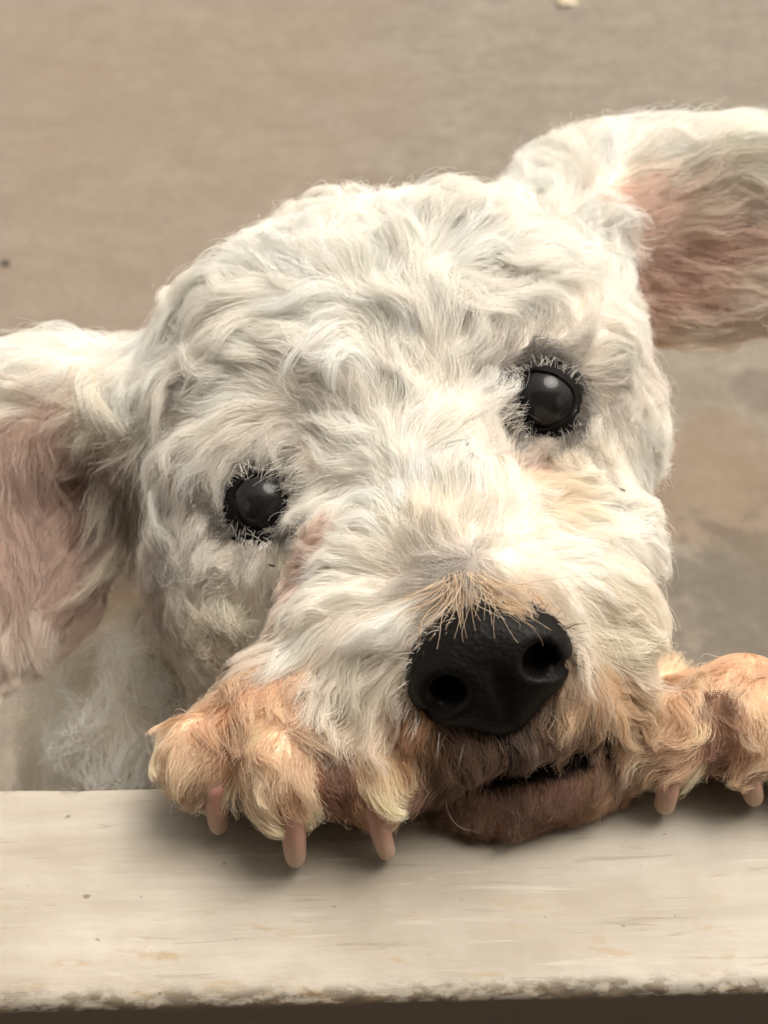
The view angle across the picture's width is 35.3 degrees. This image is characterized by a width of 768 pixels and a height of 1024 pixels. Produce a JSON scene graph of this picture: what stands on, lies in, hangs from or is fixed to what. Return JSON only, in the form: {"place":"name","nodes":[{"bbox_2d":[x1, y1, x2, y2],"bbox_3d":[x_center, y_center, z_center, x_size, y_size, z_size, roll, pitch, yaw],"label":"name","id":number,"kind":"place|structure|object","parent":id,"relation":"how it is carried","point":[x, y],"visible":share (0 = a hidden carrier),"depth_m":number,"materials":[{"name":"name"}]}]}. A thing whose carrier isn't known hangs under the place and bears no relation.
{"place":"outdoors","nodes":[
{"label":"outdoors","id":0,"kind":"place"},
{"bbox_2d":[0,0,767,790],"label":"ground","id":1,"kind":"structure","parent":0,"point":[148,148],"depth_m":1.44,"materials":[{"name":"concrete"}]},
{"bbox_2d":[1,259,9,265],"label":"pebble","id":2,"kind":"object","parent":1,"relation":"on","point":[4,262],"visible":1,"depth_m":1.25,"materials":[{"name":"grey stone"}]},
{"bbox_2d":[0,100,767,867],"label":"dog","id":3,"kind":"object","parent":1,"relation":"on","point":[412,442],"visible":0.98,"depth_m":0.29},
{"bbox_3d":[-0.001,0.261,0.451,3.760,0.466,0.037,-1,47,-1],"label":"half wall","id":4,"kind":"object","parent":1,"relation":"on","visible":0},
{"bbox_2d":[0,775,767,1023],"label":"wooden ledge","id":5,"kind":"object","parent":4,"relation":"on","point":[140,906],"visible":0.92,"depth_m":0.25,"materials":[{"name":"white paint"}]},
{"bbox_2d":[555,0,579,4],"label":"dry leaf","id":6,"kind":"object","parent":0,"point":[573,2],"visible":1,"depth_m":1.66,"materials":[{"name":"beige plant"}]}
]}

